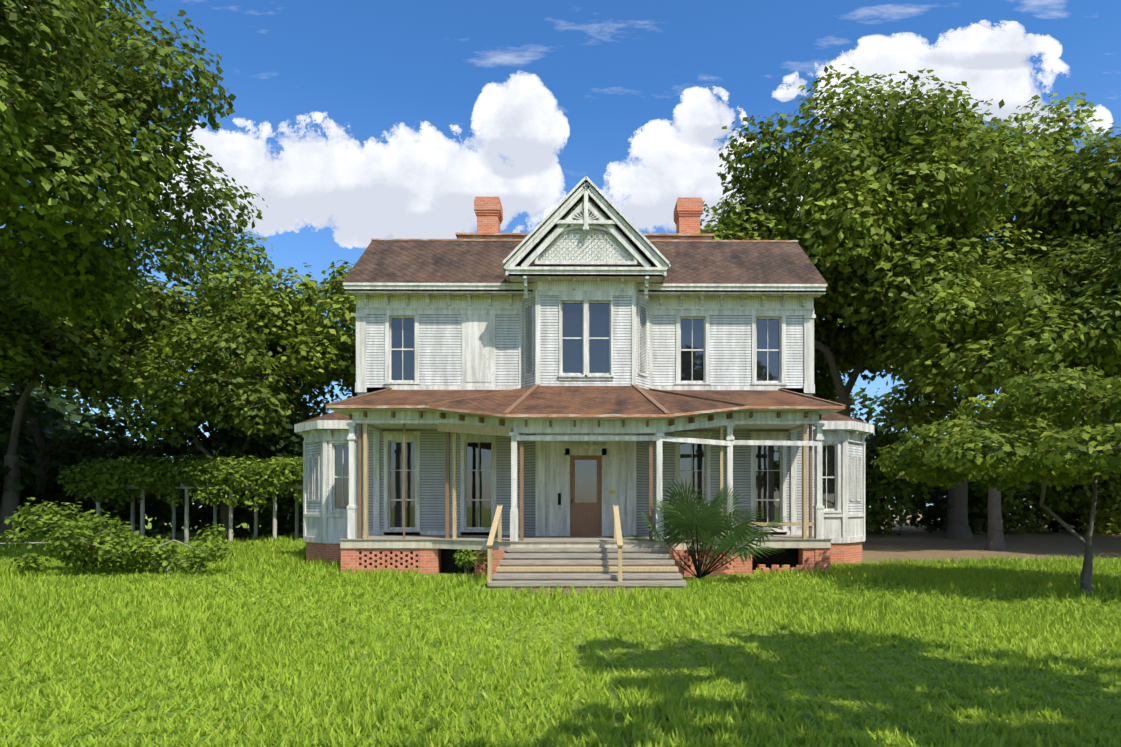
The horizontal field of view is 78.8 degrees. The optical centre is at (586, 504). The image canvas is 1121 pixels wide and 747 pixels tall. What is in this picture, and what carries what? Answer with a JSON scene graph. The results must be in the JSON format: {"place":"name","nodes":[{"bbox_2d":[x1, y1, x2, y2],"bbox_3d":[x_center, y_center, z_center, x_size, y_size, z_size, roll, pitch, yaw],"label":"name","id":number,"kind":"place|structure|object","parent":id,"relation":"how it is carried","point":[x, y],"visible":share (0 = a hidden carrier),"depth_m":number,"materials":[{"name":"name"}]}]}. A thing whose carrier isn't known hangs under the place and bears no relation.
{"place":"outdoors","nodes":[
{"label":"outdoors","id":0,"kind":"place"},
{"bbox_2d":[0,0,266,327],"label":"oak tree","id":1,"kind":"object","parent":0,"point":[37,76],"depth_m":21.60,"materials":[{"name":"green plant"}]},
{"bbox_2d":[212,260,356,420],"bbox_3d":[-15.299,-6.257,39.973,11.146,16.508,12.967,0,0,-1],"label":"tree","id":2,"kind":"object","parent":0,"point":[308,305],"depth_m":36.51,"materials":[{"name":"green plant"}]},
{"bbox_2d":[330,346,356,395],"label":"tree","id":3,"kind":"object","parent":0,"point":[350,385],"depth_m":40.14,"materials":[{"name":"green plant"}]},
{"bbox_2d":[0,534,1120,746],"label":"lawn","id":4,"kind":"structure","parent":0,"point":[256,561],"depth_m":8.47,"materials":[{"name":"green plant"}]},
{"bbox_2d":[0,507,1120,746],"bbox_3d":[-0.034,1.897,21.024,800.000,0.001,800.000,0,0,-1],"label":"ground","id":5,"kind":"structure","parent":0,"point":[912,543],"depth_m":8.50,"materials":[{"name":"green plant"}]},
{"bbox_2d":[0,207,163,540],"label":"tree","id":6,"kind":"object","parent":5,"relation":"on","point":[31,330],"depth_m":32.26,"materials":[{"name":"green plant"}]},
{"bbox_2d":[0,261,184,537],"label":"tree","id":7,"kind":"object","parent":5,"relation":"on","point":[58,385],"depth_m":37.43,"materials":[{"name":"green plant"}]},
{"bbox_2d":[0,497,233,575],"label":"shrub","id":8,"kind":"object","parent":5,"relation":"on","point":[125,542],"depth_m":18.03,"materials":[{"name":"green plant"}]},
{"bbox_2d":[0,400,306,539],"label":"hedge","id":9,"kind":"object","parent":5,"relation":"on","point":[242,512],"visible":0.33,"depth_m":37.27,"materials":[{"name":"green plant"}]},
{"bbox_2d":[0,388,327,531],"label":"understory","id":10,"kind":"object","parent":5,"relation":"on","point":[50,432],"visible":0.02,"depth_m":39.60,"materials":[{"name":"green plant"}]},
{"bbox_2d":[55,454,302,512],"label":"arbor vines","id":11,"kind":"object","parent":5,"relation":"on","point":[216,472],"visible":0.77,"depth_m":31.78,"materials":[{"name":"green plant"}]},
{"bbox_2d":[93,483,302,542],"bbox_3d":[-16.906,0.447,33.611,13.300,2.900,3.300,0,0,-1],"label":"arbor frame","id":12,"kind":"object","parent":5,"relation":"on","point":[186,518],"visible":0.29,"depth_m":32.33,"materials":[{"name":"white wood"}]},
{"bbox_2d":[83,229,322,535],"bbox_3d":[-22.792,-6.944,39.916,13.603,17.882,13.089,0,0,-1],"label":"tree","id":13,"kind":"object","parent":5,"relation":"on","point":[208,300],"depth_m":37.96,"materials":[{"name":"green plant"}]},
{"bbox_2d":[110,314,330,539],"bbox_3d":[-18.701,-3.529,35.454,9.166,11.052,10.410,0,0,-1],"label":"tree","id":14,"kind":"object","parent":5,"relation":"on","point":[242,386],"depth_m":32.91,"materials":[{"name":"green plant"}]},
{"bbox_2d":[453,545,494,575],"bbox_3d":[-3.003,1.460,17.095,0.833,0.893,1.881,0,0,-33],"label":"shrub","id":15,"kind":"object","parent":5,"relation":"on","point":[466,558],"depth_m":16.94,"materials":[{"name":"green plant"}]},
{"bbox_2d":[0,375,1112,525],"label":"treeline","id":16,"kind":"object","parent":5,"relation":"on","point":[59,402],"depth_m":62.47,"materials":[{"name":"green plant"}]},
{"bbox_2d":[623,476,791,578],"bbox_3d":[3.059,0.602,17.332,3.237,2.620,4.376,0,0,-32],"label":"palmetto","id":17,"kind":"object","parent":5,"relation":"on","point":[690,515],"depth_m":16.73,"materials":[{"name":"green plant"}]},
{"bbox_2d":[808,92,1120,538],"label":"pecan tree","id":18,"kind":"object","parent":5,"relation":"on","point":[1037,231],"depth_m":32.87,"materials":[{"name":"green plant"}]},
{"bbox_2d":[865,415,1119,534],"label":"understory","id":19,"kind":"object","parent":5,"relation":"on","point":[934,512],"visible":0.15,"depth_m":45.30,"materials":[{"name":"green plant"}]},
{"bbox_2d":[865,425,1120,534],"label":"hedge","id":20,"kind":"object","parent":5,"relation":"on","point":[1011,496],"visible":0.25,"depth_m":42.29,"materials":[{"name":"green plant"}]},
{"bbox_2d":[867,242,1120,550],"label":"tree","id":21,"kind":"object","parent":5,"relation":"on","point":[1014,319],"depth_m":25.99,"materials":[{"name":"green plant"}]},
{"bbox_2d":[870,364,1120,594],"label":"dogwood tree","id":22,"kind":"object","parent":5,"relation":"on","point":[1020,469],"depth_m":13.90,"materials":[{"name":"green plant"}]},
{"bbox_2d":[0,0,1120,506],"label":"sky","id":23,"kind":"structure","parent":0,"point":[354,123],"materials":[{"name":"blue"}]},
{"bbox_2d":[306,197,861,577],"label":"house","id":24,"kind":"structure","parent":0,"point":[478,482],"depth_m":21.10,"materials":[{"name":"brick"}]},
{"bbox_2d":[294,176,873,542],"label":"house trim","id":25,"kind":"structure","parent":24,"relation":"attached to","point":[611,441],"depth_m":20.46,"materials":[{"name":"white wood"}]},
{"bbox_2d":[306,295,862,535],"bbox_3d":[-0.074,-2.503,25.173,18.300,7.440,9.700,0,0,-1],"label":"house siding","id":26,"kind":"object","parent":24,"relation":"attached to","point":[730,350],"depth_m":20.99,"materials":[{"name":"white wood"}]},
{"bbox_2d":[342,181,827,284],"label":"house roof","id":27,"kind":"structure","parent":24,"relation":"attached to","point":[482,262],"depth_m":21.51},
{"bbox_2d":[326,233,844,416],"bbox_3d":[-0.048,-5.705,22.516,14.360,7.016,10.735,0,0,-1],"label":"flashing","id":28,"kind":"object","parent":27,"relation":"on","point":[671,237],"visible":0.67,"depth_m":18.36,"materials":[{"name":"metal"}]},
{"bbox_2d":[297,386,872,429],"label":"porch roof","id":29,"kind":"structure","parent":24,"relation":"attached to","point":[585,400],"depth_m":19.04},
{"bbox_2d":[349,229,820,428],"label":"decorative trim","id":30,"kind":"structure","parent":24,"relation":"attached to","point":[503,301],"depth_m":20.89,"materials":[{"name":"white wood"}]},
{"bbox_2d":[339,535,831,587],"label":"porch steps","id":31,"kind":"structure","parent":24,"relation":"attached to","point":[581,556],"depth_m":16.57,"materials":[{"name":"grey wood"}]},
{"bbox_2d":[325,384,845,540],"bbox_3d":[-0.015,-1.317,19.113,14.036,4.527,3.919,0,0,-1],"label":"old porch wood","id":32,"kind":"object","parent":24,"relation":"attached to","point":[502,423],"visible":0.79,"depth_m":18.72,"materials":[{"name":"beige wood"}]},
{"bbox_2d":[340,540,830,550],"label":"porch slab","id":33,"kind":"structure","parent":24,"relation":"attached to","point":[452,544],"depth_m":18.35,"materials":[{"name":"grey wood"}]},
{"bbox_2d":[570,455,601,535],"bbox_3d":[-0.028,-0.258,20.419,0.950,2.410,0.050,0,0,-1],"label":"house door","id":34,"kind":"structure","parent":24,"relation":"attached to","point":[585,519],"depth_m":20.40,"materials":[{"name":"brown wood"}]},
{"bbox_2d":[364,422,815,587],"bbox_3d":[0.156,-0.172,17.156,12.495,4.138,3.379,0,0,-1],"label":"new porch lumber","id":35,"kind":"object","parent":24,"relation":"attached to","point":[455,428],"visible":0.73,"depth_m":18.07,"materials":[{"name":"beige wood"}]},
{"bbox_2d":[309,306,859,573],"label":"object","id":36,"kind":"object","parent":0,"point":[788,556],"visible":0.21,"depth_m":19.31,"materials":[{"name":"black"}]},
{"bbox_2d":[813,333,851,401],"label":"tree","id":37,"kind":"object","parent":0,"point":[824,382],"depth_m":41.44,"materials":[{"name":"green plant"}]},
{"bbox_2d":[817,315,856,403],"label":"tree","id":38,"kind":"object","parent":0,"point":[852,400],"depth_m":51.90,"materials":[{"name":"green plant"}]},
{"bbox_2d":[700,64,1063,416],"bbox_3d":[12.390,-9.354,34.202,16.956,22.702,17.541,0,0,-1],"label":"pecan tree","id":39,"kind":"object","parent":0,"point":[868,160],"depth_m":29.35,"materials":[{"name":"green plant"}]},
{"bbox_2d":[1030,122,1120,375],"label":"pecan tree","id":40,"kind":"object","parent":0,"point":[1110,220],"depth_m":30.67,"materials":[{"name":"green plant"}]},
{"bbox_2d":[1071,202,1120,370],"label":"tree","id":41,"kind":"object","parent":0,"point":[1111,248],"depth_m":25.19,"materials":[{"name":"green plant"}]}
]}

